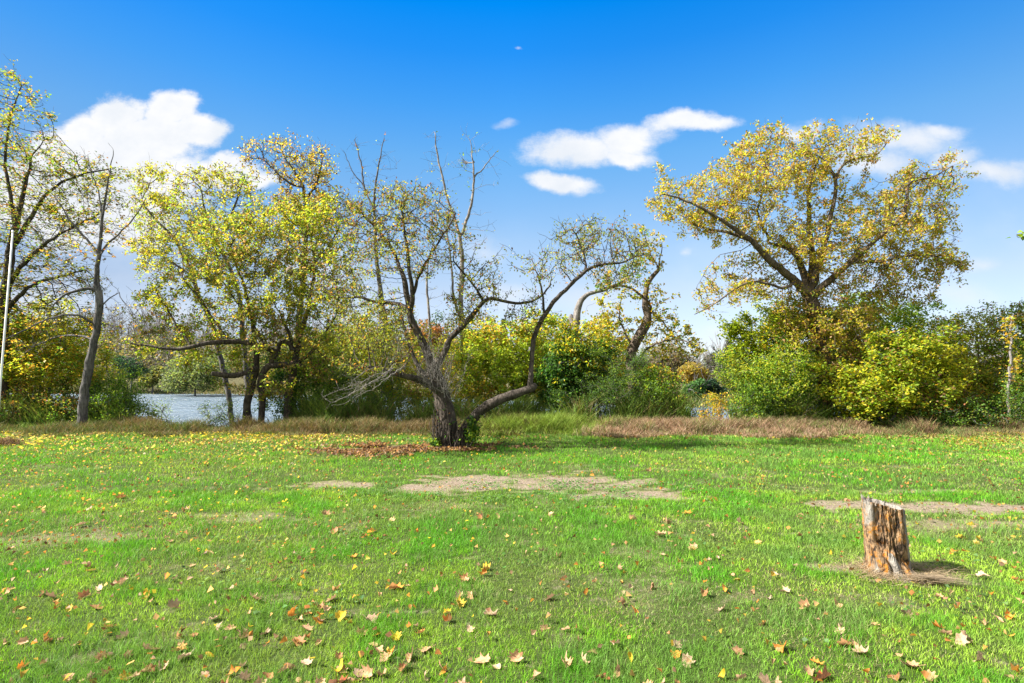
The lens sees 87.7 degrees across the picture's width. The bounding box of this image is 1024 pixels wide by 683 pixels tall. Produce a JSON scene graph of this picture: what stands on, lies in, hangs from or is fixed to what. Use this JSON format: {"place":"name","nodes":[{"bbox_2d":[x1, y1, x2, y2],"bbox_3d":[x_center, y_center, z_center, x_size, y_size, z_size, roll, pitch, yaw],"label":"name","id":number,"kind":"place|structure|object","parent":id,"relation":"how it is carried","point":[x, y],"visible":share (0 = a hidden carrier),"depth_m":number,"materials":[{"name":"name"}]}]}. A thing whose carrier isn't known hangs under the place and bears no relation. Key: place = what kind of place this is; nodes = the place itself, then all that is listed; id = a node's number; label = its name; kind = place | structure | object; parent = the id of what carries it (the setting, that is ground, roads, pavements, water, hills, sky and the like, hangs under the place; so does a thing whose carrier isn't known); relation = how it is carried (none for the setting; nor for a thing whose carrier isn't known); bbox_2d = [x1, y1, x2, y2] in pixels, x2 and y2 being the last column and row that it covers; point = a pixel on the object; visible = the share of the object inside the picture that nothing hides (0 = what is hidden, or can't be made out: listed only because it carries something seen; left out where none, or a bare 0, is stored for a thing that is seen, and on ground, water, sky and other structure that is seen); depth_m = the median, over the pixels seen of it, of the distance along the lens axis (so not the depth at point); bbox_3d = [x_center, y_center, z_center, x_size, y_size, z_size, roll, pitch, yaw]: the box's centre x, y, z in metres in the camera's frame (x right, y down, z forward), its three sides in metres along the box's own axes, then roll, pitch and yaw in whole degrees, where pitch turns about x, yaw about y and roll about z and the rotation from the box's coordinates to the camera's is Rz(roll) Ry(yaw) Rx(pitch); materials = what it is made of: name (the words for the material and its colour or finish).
{"place":"outdoors","nodes":[
{"label":"outdoors","id":0,"kind":"place"},
{"bbox_2d":[10,393,853,426],"bbox_3d":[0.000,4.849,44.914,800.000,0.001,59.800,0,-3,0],"label":"water","id":1,"kind":"structure","parent":0,"point":[181,408],"depth_m":36.22,"materials":[{"name":"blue liquid"}]},
{"bbox_2d":[0,365,1023,682],"bbox_3d":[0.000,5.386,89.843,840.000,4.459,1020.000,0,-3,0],"label":"ground","id":2,"kind":"structure","parent":0,"point":[716,601],"depth_m":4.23,"materials":[{"name":"plant"}]},
{"bbox_2d":[0,230,13,397],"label":"white pole","id":3,"kind":"object","parent":2,"relation":"on","point":[5,323],"visible":1,"depth_m":9.03,"materials":[{"name":"metal"}]},
{"bbox_2d":[0,437,35,445],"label":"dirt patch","id":4,"kind":"object","parent":2,"relation":"on","point":[6,441],"visible":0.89,"depth_m":11.09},
{"bbox_2d":[16,636,28,645],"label":"fallen leaf","id":5,"kind":"object","parent":2,"relation":"on","point":[20,641],"visible":1,"depth_m":3.07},
{"bbox_2d":[0,364,78,421],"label":"dark shrub","id":6,"kind":"object","parent":2,"relation":"on","point":[63,398],"visible":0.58,"depth_m":14.73,"materials":[{"name":"green plant"}]},
{"bbox_2d":[0,301,126,420],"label":"maple sapling","id":7,"kind":"object","parent":2,"relation":"on","point":[43,367],"visible":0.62,"depth_m":15.02,"materials":[{"name":"yellow plant"}]},
{"bbox_2d":[0,55,137,404],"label":"maple tree","id":8,"kind":"object","parent":2,"relation":"on","point":[50,208],"visible":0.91,"depth_m":14.97,"materials":[{"name":"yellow plant"}]},
{"bbox_2d":[9,294,129,394],"bbox_3d":[-14.921,1.074,16.933,5.500,5.333,2.379,0,-3,9],"label":"bank thicket","id":9,"kind":"object","parent":2,"relation":"on","point":[67,302],"visible":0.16,"depth_m":16.97,"materials":[{"name":"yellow plant"}]},
{"bbox_2d":[2,143,147,425],"bbox_3d":[-11.257,-1.448,13.841,3.945,7.622,2.201,0,-3,0],"label":"thin tree","id":10,"kind":"object","parent":2,"relation":"on","point":[82,407],"visible":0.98,"depth_m":13.83,"materials":[{"name":"grey plant"}]},
{"bbox_2d":[0,389,151,428],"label":"bushes","id":11,"kind":"object","parent":2,"relation":"on","point":[38,418],"visible":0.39,"depth_m":14.46,"materials":[{"name":"plant"}]},
{"bbox_2d":[0,417,154,436],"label":"edge weeds","id":12,"kind":"object","parent":2,"relation":"on","point":[96,427],"visible":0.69,"depth_m":13.13,"materials":[{"name":"plant"}]},
{"bbox_2d":[77,589,93,599],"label":"fallen leaf","id":13,"kind":"object","parent":2,"relation":"on","point":[82,594],"visible":0.94,"depth_m":3.68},
{"bbox_2d":[94,650,107,662],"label":"fallen leaf","id":14,"kind":"object","parent":2,"relation":"on","point":[102,654],"visible":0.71,"depth_m":2.88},
{"bbox_2d":[58,365,159,422],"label":"green shrub","id":15,"kind":"object","parent":2,"relation":"on","point":[122,384],"visible":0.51,"depth_m":14.94,"materials":[{"name":"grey plant"}]},
{"bbox_2d":[112,354,149,391],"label":"evergreen bush","id":16,"kind":"object","parent":2,"relation":"on","point":[122,361],"visible":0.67,"depth_m":54.47,"materials":[{"name":"green plant"}]},
{"bbox_2d":[137,662,154,672],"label":"fallen leaf","id":17,"kind":"object","parent":2,"relation":"on","point":[149,666],"visible":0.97,"depth_m":2.79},
{"bbox_2d":[136,362,164,393],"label":"yellow bush","id":18,"kind":"object","parent":2,"relation":"on","point":[154,372],"visible":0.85,"depth_m":53.46,"materials":[{"name":"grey plant"}]},
{"bbox_2d":[140,398,179,423],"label":"tall weed","id":19,"kind":"object","parent":2,"relation":"on","point":[165,406],"visible":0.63,"depth_m":14.24,"materials":[{"name":"grey plant"}]},
{"bbox_2d":[168,597,181,607],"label":"fallen leaf","id":20,"kind":"object","parent":2,"relation":"on","point":[172,603],"visible":1,"depth_m":3.49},
{"bbox_2d":[122,159,265,424],"bbox_3d":[-11.026,-1.359,18.111,5.464,10.220,3.019,-1,-3,21],"label":"leaning tree","id":21,"kind":"object","parent":2,"relation":"on","point":[158,200],"visible":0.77,"depth_m":18.03,"materials":[{"name":"yellow plant"}]},
{"bbox_2d":[159,352,230,395],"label":"willow tree","id":22,"kind":"object","parent":2,"relation":"on","point":[197,379],"visible":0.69,"depth_m":49.32,"materials":[{"name":"green plant"}]},
{"bbox_2d":[189,400,232,426],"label":"tall weed","id":23,"kind":"object","parent":2,"relation":"on","point":[212,420],"visible":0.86,"depth_m":14.19,"materials":[{"name":"grey plant"}]},
{"bbox_2d":[209,397,246,425],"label":"tall weed","id":24,"kind":"object","parent":2,"relation":"on","point":[226,418],"visible":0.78,"depth_m":14.24,"materials":[{"name":"green plant"}]},
{"bbox_2d":[113,187,369,421],"bbox_3d":[-7.267,-0.900,14.664,6.896,6.819,3.343,0,-3,0],"label":"box elder","id":25,"kind":"object","parent":2,"relation":"on","point":[239,255],"visible":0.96,"depth_m":14.32,"materials":[{"name":"green plant"}]},
{"bbox_2d":[235,668,254,680],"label":"fallen leaf","id":26,"kind":"object","parent":2,"relation":"on","point":[244,676],"visible":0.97,"depth_m":2.71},
{"bbox_2d":[217,337,318,388],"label":"olive tree","id":27,"kind":"object","parent":2,"relation":"on","point":[261,364],"visible":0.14,"depth_m":55.33,"materials":[{"name":"green plant"}]},
{"bbox_2d":[232,130,360,410],"bbox_3d":[-6.811,-1.694,17.191,4.194,10.508,2.389,-1,-3,12],"label":"tall tree","id":28,"kind":"object","parent":2,"relation":"on","point":[316,176],"visible":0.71,"depth_m":17.20,"materials":[{"name":"yellow plant"}]},
{"bbox_2d":[292,635,305,645],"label":"fallen leaf","id":29,"kind":"object","parent":2,"relation":"on","point":[299,637],"visible":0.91,"depth_m":3.10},
{"bbox_2d":[112,412,493,437],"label":"bank weeds","id":30,"kind":"object","parent":2,"relation":"on","point":[160,428],"visible":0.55,"depth_m":13.06,"materials":[{"name":"plant"}]},
{"bbox_2d":[251,345,357,417],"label":"ivy shrub","id":31,"kind":"object","parent":2,"relation":"on","point":[278,376],"visible":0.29,"depth_m":15.16,"materials":[{"name":"green plant"}]},
{"bbox_2d":[266,298,391,400],"bbox_3d":[-5.937,1.012,16.786,3.815,4.925,2.393,-1,-3,27],"label":"bank thicket","id":32,"kind":"object","parent":2,"relation":"on","point":[341,347],"visible":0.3,"depth_m":16.69,"materials":[{"name":"green plant"}]},
{"bbox_2d":[328,673,347,682],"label":"fallen leaf","id":33,"kind":"object","parent":2,"relation":"on","point":[336,681],"visible":1,"depth_m":2.68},
{"bbox_2d":[335,610,345,621],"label":"fallen leaf","id":34,"kind":"object","parent":2,"relation":"on","point":[339,615],"visible":1,"depth_m":3.40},
{"bbox_2d":[330,339,382,382],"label":"green tree","id":35,"kind":"object","parent":2,"relation":"on","point":[351,363],"visible":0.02,"depth_m":57.25,"materials":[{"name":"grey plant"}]},
{"bbox_2d":[352,663,363,676],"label":"fallen leaf","id":36,"kind":"object","parent":2,"relation":"on","point":[355,671],"visible":0.99,"depth_m":2.78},
{"bbox_2d":[359,664,372,679],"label":"fallen leaf","id":37,"kind":"object","parent":2,"relation":"on","point":[367,669],"visible":0.99,"depth_m":2.77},
{"bbox_2d":[301,341,432,420],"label":"willow shrub","id":38,"kind":"object","parent":2,"relation":"on","point":[384,392],"visible":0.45,"depth_m":15.39,"materials":[{"name":"green plant"}]},
{"bbox_2d":[342,132,397,412],"bbox_3d":[-4.885,-1.677,18.568,2.163,11.530,1.718,-1,-3,21],"label":"slender tree","id":39,"kind":"object","parent":2,"relation":"on","point":[376,259],"visible":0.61,"depth_m":18.75,"materials":[{"name":"brown plant"}]},
{"bbox_2d":[374,651,391,661],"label":"fallen leaf","id":40,"kind":"object","parent":2,"relation":"on","point":[384,656],"visible":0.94,"depth_m":2.92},
{"bbox_2d":[336,305,443,406],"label":"bank thicket","id":41,"kind":"object","parent":2,"relation":"on","point":[390,334],"visible":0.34,"depth_m":17.33,"materials":[{"name":"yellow plant"}]},
{"bbox_2d":[389,581,404,589],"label":"fallen leaf","id":42,"kind":"object","parent":2,"relation":"on","point":[393,585],"visible":0.99,"depth_m":3.83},
{"bbox_2d":[258,437,547,462],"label":"apple litter","id":43,"kind":"object","parent":2,"relation":"on","point":[408,449],"visible":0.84,"depth_m":10.29,"materials":[{"name":"brown plant"}]},
{"bbox_2d":[354,337,492,414],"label":"pale shrub","id":44,"kind":"object","parent":2,"relation":"on","point":[424,392],"visible":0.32,"depth_m":15.79,"materials":[{"name":"green plant"}]},
{"bbox_2d":[405,319,447,364],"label":"orange tree","id":45,"kind":"object","parent":2,"relation":"on","point":[435,330],"visible":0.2,"depth_m":59.39,"materials":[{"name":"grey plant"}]},
{"bbox_2d":[10,381,845,409],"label":"reeds","id":46,"kind":"object","parent":2,"relation":"on","point":[242,385],"visible":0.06,"depth_m":53.49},
{"bbox_2d":[414,238,449,401],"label":"thin bare tree","id":47,"kind":"object","parent":2,"relation":"on","point":[428,311],"visible":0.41,"depth_m":19.06,"materials":[{"name":"brown plant"}]},
{"bbox_2d":[431,309,478,365],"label":"dark green tree","id":48,"kind":"object","parent":2,"relation":"on","point":[438,319],"visible":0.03,"depth_m":57.98,"materials":[{"name":"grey plant"}]},
{"bbox_2d":[410,309,501,401],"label":"bank thicket","id":49,"kind":"object","parent":2,"relation":"on","point":[458,347],"visible":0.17,"depth_m":17.16,"materials":[{"name":"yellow plant"}]},
{"bbox_2d":[422,123,510,401],"bbox_3d":[-1.624,-1.751,18.220,3.202,11.597,1.778,-1,-3,10],"label":"bare tree","id":50,"kind":"object","parent":2,"relation":"on","point":[464,225],"visible":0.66,"depth_m":18.20,"materials":[{"name":"brown plant"}]},
{"bbox_2d":[303,177,653,446],"bbox_3d":[-0.782,-0.571,10.720,7.585,5.756,3.462,0,-3,0],"label":"apple tree","id":51,"kind":"object","parent":2,"relation":"on","point":[447,433],"visible":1,"depth_m":10.71,"materials":[{"name":"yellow plant"}]},
{"bbox_2d":[474,652,489,664],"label":"fallen leaf","id":52,"kind":"object","parent":2,"relation":"on","point":[486,658],"visible":0.99,"depth_m":2.90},
{"bbox_2d":[263,382,724,423],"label":"bushes","id":53,"kind":"object","parent":2,"relation":"on","point":[325,410],"visible":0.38,"depth_m":14.52,"materials":[{"name":"plant"}]},
{"bbox_2d":[450,306,568,416],"bbox_3d":[-0.054,1.038,16.327,3.668,4.271,2.506,1,-3,-22],"label":"yellow shrub","id":54,"kind":"object","parent":2,"relation":"on","point":[485,355],"visible":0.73,"depth_m":15.98,"materials":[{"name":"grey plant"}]},
{"bbox_2d":[17,321,1003,386],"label":"undergrowth","id":55,"kind":"object","parent":2,"relation":"on","point":[126,352],"visible":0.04,"depth_m":66.77,"materials":[{"name":"green plant"}]},
{"bbox_2d":[0,446,1023,682],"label":"leaf scraps","id":56,"kind":"object","parent":2,"relation":"on","point":[437,651],"visible":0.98,"depth_m":4.96,"materials":[{"name":"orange plant"}]},
{"bbox_2d":[0,430,1023,466],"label":"leaf carpet","id":57,"kind":"object","parent":2,"relation":"on","point":[278,436],"visible":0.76,"depth_m":11.61,"materials":[{"name":"yellow plant"}]},
{"bbox_2d":[508,648,522,663],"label":"fallen leaf","id":58,"kind":"object","parent":2,"relation":"on","point":[515,655],"visible":1,"depth_m":2.90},
{"bbox_2d":[9,302,1023,371],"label":"wood","id":59,"kind":"object","parent":2,"relation":"on","point":[157,323],"visible":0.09,"depth_m":73.95,"materials":[{"name":"plant"}]},
{"bbox_2d":[492,337,554,411],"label":"bank thicket","id":60,"kind":"object","parent":2,"relation":"on","point":[544,349],"visible":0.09,"depth_m":16.64,"materials":[{"name":"green plant"}]},
{"bbox_2d":[461,409,627,436],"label":"grass","id":61,"kind":"structure","parent":2,"relation":"on","point":[509,423],"depth_m":13.03,"materials":[{"name":"plant"}]},
{"bbox_2d":[108,464,1019,677],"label":"lawn weeds","id":62,"kind":"object","parent":2,"relation":"on","point":[621,493],"visible":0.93,"depth_m":6.34,"materials":[{"name":"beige plant"}]},
{"bbox_2d":[561,651,573,665],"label":"fallen leaf","id":63,"kind":"object","parent":2,"relation":"on","point":[568,663],"visible":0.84,"depth_m":2.85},
{"bbox_2d":[533,316,623,413],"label":"ivy bush","id":64,"kind":"object","parent":2,"relation":"on","point":[565,364],"visible":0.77,"depth_m":15.05,"materials":[{"name":"green plant"}]},
{"bbox_2d":[513,314,659,409],"bbox_3d":[2.453,1.438,17.503,4.884,4.720,2.150,0,-3,0],"label":"back shrub","id":65,"kind":"object","parent":2,"relation":"on","point":[585,325],"visible":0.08,"depth_m":17.39,"materials":[{"name":"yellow plant"}]},
{"bbox_2d":[569,258,650,403],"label":"broken tree","id":66,"kind":"object","parent":2,"relation":"on","point":[575,315],"visible":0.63,"depth_m":15.60,"materials":[{"name":"brown plant"}]},
{"bbox_2d":[552,341,670,417],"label":"feathery bush","id":67,"kind":"object","parent":2,"relation":"on","point":[609,392],"visible":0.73,"depth_m":14.72,"materials":[{"name":"green plant"}]},
{"bbox_2d":[580,223,707,399],"bbox_3d":[3.828,-0.363,16.357,4.096,6.663,2.134,0,-3,10],"label":"pollard tree","id":68,"kind":"object","parent":2,"relation":"on","point":[641,331],"visible":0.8,"depth_m":16.16,"materials":[{"name":"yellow plant"}]},
{"bbox_2d":[605,362,697,418],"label":"mixed shrub","id":69,"kind":"object","parent":2,"relation":"on","point":[651,381],"visible":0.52,"depth_m":14.75,"materials":[{"name":"green plant"}]},
{"bbox_2d":[638,343,700,380],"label":"grey tree","id":70,"kind":"object","parent":2,"relation":"on","point":[672,363],"visible":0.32,"depth_m":43.26,"materials":[{"name":"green plant"}]},
{"bbox_2d":[681,652,695,667],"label":"fallen leaf","id":71,"kind":"object","parent":2,"relation":"on","point":[684,658],"visible":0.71,"depth_m":2.90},
{"bbox_2d":[673,360,714,384],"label":"golden tree","id":72,"kind":"object","parent":2,"relation":"on","point":[689,371],"visible":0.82,"depth_m":41.55,"materials":[{"name":"yellow plant"}]},
{"bbox_2d":[680,373,708,397],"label":"green bush","id":73,"kind":"object","parent":2,"relation":"on","point":[702,383],"visible":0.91,"depth_m":38.61,"materials":[{"name":"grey plant"}]},
{"bbox_2d":[698,341,725,376],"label":"thin grey tree","id":74,"kind":"object","parent":2,"relation":"on","point":[708,359],"visible":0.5,"depth_m":46.56,"materials":[{"name":"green plant"}]},
{"bbox_2d":[692,388,735,419],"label":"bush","id":75,"kind":"object","parent":2,"relation":"on","point":[717,411],"visible":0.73,"depth_m":14.26,"materials":[{"name":"yellow plant"}]},
{"bbox_2d":[701,370,736,396],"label":"dark bush","id":76,"kind":"object","parent":2,"relation":"on","point":[714,384],"visible":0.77,"depth_m":39.03,"materials":[{"name":"green plant"}]},
{"bbox_2d":[567,414,887,438],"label":"dry grass","id":77,"kind":"structure","parent":2,"relation":"on","point":[820,428],"depth_m":12.99,"materials":[{"name":"plant"}]},
{"bbox_2d":[716,344,753,390],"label":"cove tree","id":78,"kind":"object","parent":2,"relation":"on","point":[721,384],"visible":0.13,"depth_m":40.46,"materials":[{"name":"green plant"}]},
{"bbox_2d":[731,644,743,656],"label":"fallen leaf","id":79,"kind":"object","parent":2,"relation":"on","point":[736,648],"visible":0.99,"depth_m":2.98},
{"bbox_2d":[757,672,776,682],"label":"fallen leaf","id":80,"kind":"object","parent":2,"relation":"on","point":[763,678],"visible":1,"depth_m":2.68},
{"bbox_2d":[706,308,832,419],"bbox_3d":[7.200,0.836,14.761,3.837,3.592,2.437,2,-3,-32],"label":"round bush","id":81,"kind":"object","parent":2,"relation":"on","point":[770,371],"visible":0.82,"depth_m":14.49,"materials":[{"name":"green plant"}]},
{"bbox_2d":[715,293,830,410],"bbox_3d":[7.798,0.732,15.740,3.381,4.838,1.816,1,-3,-17],"label":"lime shrub","id":82,"kind":"object","parent":2,"relation":"on","point":[748,335],"visible":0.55,"depth_m":15.60,"materials":[{"name":"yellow plant"}]},
{"bbox_2d":[798,598,809,608],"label":"fallen leaf","id":83,"kind":"object","parent":2,"relation":"on","point":[803,602],"visible":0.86,"depth_m":3.51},
{"bbox_2d":[644,113,980,411],"bbox_3d":[8.744,-1.961,15.373,10.097,9.520,3.856,0,-3,0],"label":"great maple","id":84,"kind":"object","parent":2,"relation":"on","point":[809,288],"visible":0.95,"depth_m":15.19,"materials":[{"name":"yellow plant"}]},
{"bbox_2d":[811,664,830,681],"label":"fallen leaf","id":85,"kind":"object","parent":2,"relation":"on","point":[825,673],"visible":0.87,"depth_m":2.71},
{"bbox_2d":[782,304,867,404],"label":"bank thicket","id":86,"kind":"object","parent":2,"relation":"on","point":[827,313],"visible":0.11,"depth_m":16.20,"materials":[{"name":"green plant"}]},
{"bbox_2d":[837,636,851,645],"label":"fallen leaf","id":87,"kind":"object","parent":2,"relation":"on","point":[843,641],"visible":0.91,"depth_m":3.03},
{"bbox_2d":[851,645,868,652],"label":"fallen leaf","id":88,"kind":"object","parent":2,"relation":"on","point":[863,650],"visible":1,"depth_m":2.97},
{"bbox_2d":[750,287,974,408],"bbox_3d":[11.426,0.981,16.997,7.365,5.683,3.074,0,-3,-10],"label":"bush","id":89,"kind":"object","parent":2,"relation":"on","point":[906,312],"visible":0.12,"depth_m":16.97,"materials":[{"name":"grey plant"}]},
{"bbox_2d":[708,387,1023,427],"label":"bushes","id":90,"kind":"object","parent":2,"relation":"on","point":[771,412],"visible":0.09,"depth_m":14.35,"materials":[{"name":"plant"}]},
{"bbox_2d":[861,493,921,583],"bbox_3d":[2.949,1.512,4.173,0.417,0.613,0.412,-1,-3,20],"label":"tree stump","id":91,"kind":"object","parent":2,"relation":"on","point":[886,542],"visible":0.95,"depth_m":4.09,"materials":[{"name":"brown wood"}]},
{"bbox_2d":[808,317,976,426],"bbox_3d":[10.284,0.890,14.406,4.596,3.083,2.096,1,-3,-12],"label":"bush","id":92,"kind":"object","parent":2,"relation":"on","point":[904,376],"visible":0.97,"depth_m":14.07,"materials":[{"name":"yellow plant"}]},
{"bbox_2d":[900,660,919,666],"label":"fallen leaf","id":93,"kind":"object","parent":2,"relation":"on","point":[913,664],"visible":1,"depth_m":2.83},
{"bbox_2d":[807,554,1014,588],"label":"dead grass","id":94,"kind":"structure","parent":2,"relation":"on","point":[930,570],"depth_m":4.05,"materials":[{"name":"plant"}]},
{"bbox_2d":[921,668,937,681],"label":"fallen leaf","id":95,"kind":"object","parent":2,"relation":"on","point":[931,675],"visible":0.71,"depth_m":2.73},
{"bbox_2d":[837,416,1023,437],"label":"thicket weeds","id":96,"kind":"object","parent":2,"relation":"on","point":[913,426],"visible":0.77,"depth_m":13.05,"materials":[{"name":"plant"}]},
{"bbox_2d":[849,371,1023,428],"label":"dark hedge","id":97,"kind":"object","parent":2,"relation":"on","point":[983,408],"visible":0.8,"depth_m":13.87,"materials":[{"name":"green plant"}]},
{"bbox_2d":[905,572,990,587],"bbox_3d":[3.179,1.726,3.908,0.560,0.059,0.253,-2,-3,30],"label":"dirt patch","id":98,"kind":"object","parent":2,"relation":"on","point":[932,577],"visible":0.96,"depth_m":3.90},
{"bbox_2d":[951,632,969,645],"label":"fallen leaf","id":99,"kind":"object","parent":2,"relation":"on","point":[961,637],"visible":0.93,"depth_m":3.07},
{"bbox_2d":[914,299,1023,411],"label":"bush","id":100,"kind":"object","parent":2,"relation":"on","point":[981,332],"visible":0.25,"depth_m":15.24,"materials":[{"name":"green plant"}]},
{"bbox_2d":[925,308,1016,417],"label":"bank thicket","id":101,"kind":"object","parent":2,"relation":"on","point":[969,374],"visible":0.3,"depth_m":14.79,"materials":[{"name":"green plant"}]},
{"bbox_2d":[967,301,1023,413],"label":"bank thicket","id":102,"kind":"object","parent":2,"relation":"on","point":[1019,322],"visible":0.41,"depth_m":15.10,"materials":[{"name":"green plant"}]},
{"bbox_2d":[996,312,1023,417],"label":"pale stem tree","id":103,"kind":"object","parent":2,"relation":"on","point":[1011,361],"visible":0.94,"depth_m":13.97,"materials":[{"name":"yellow plant"}]},
{"bbox_2d":[0,0,1023,363],"label":"sky","id":104,"kind":"structure","parent":0,"point":[582,99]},
{"bbox_2d":[1,430,1023,439],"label":"fringe grass","id":105,"kind":"structure","parent":0,"point":[518,433],"depth_m":12.47,"materials":[{"name":"plant"}]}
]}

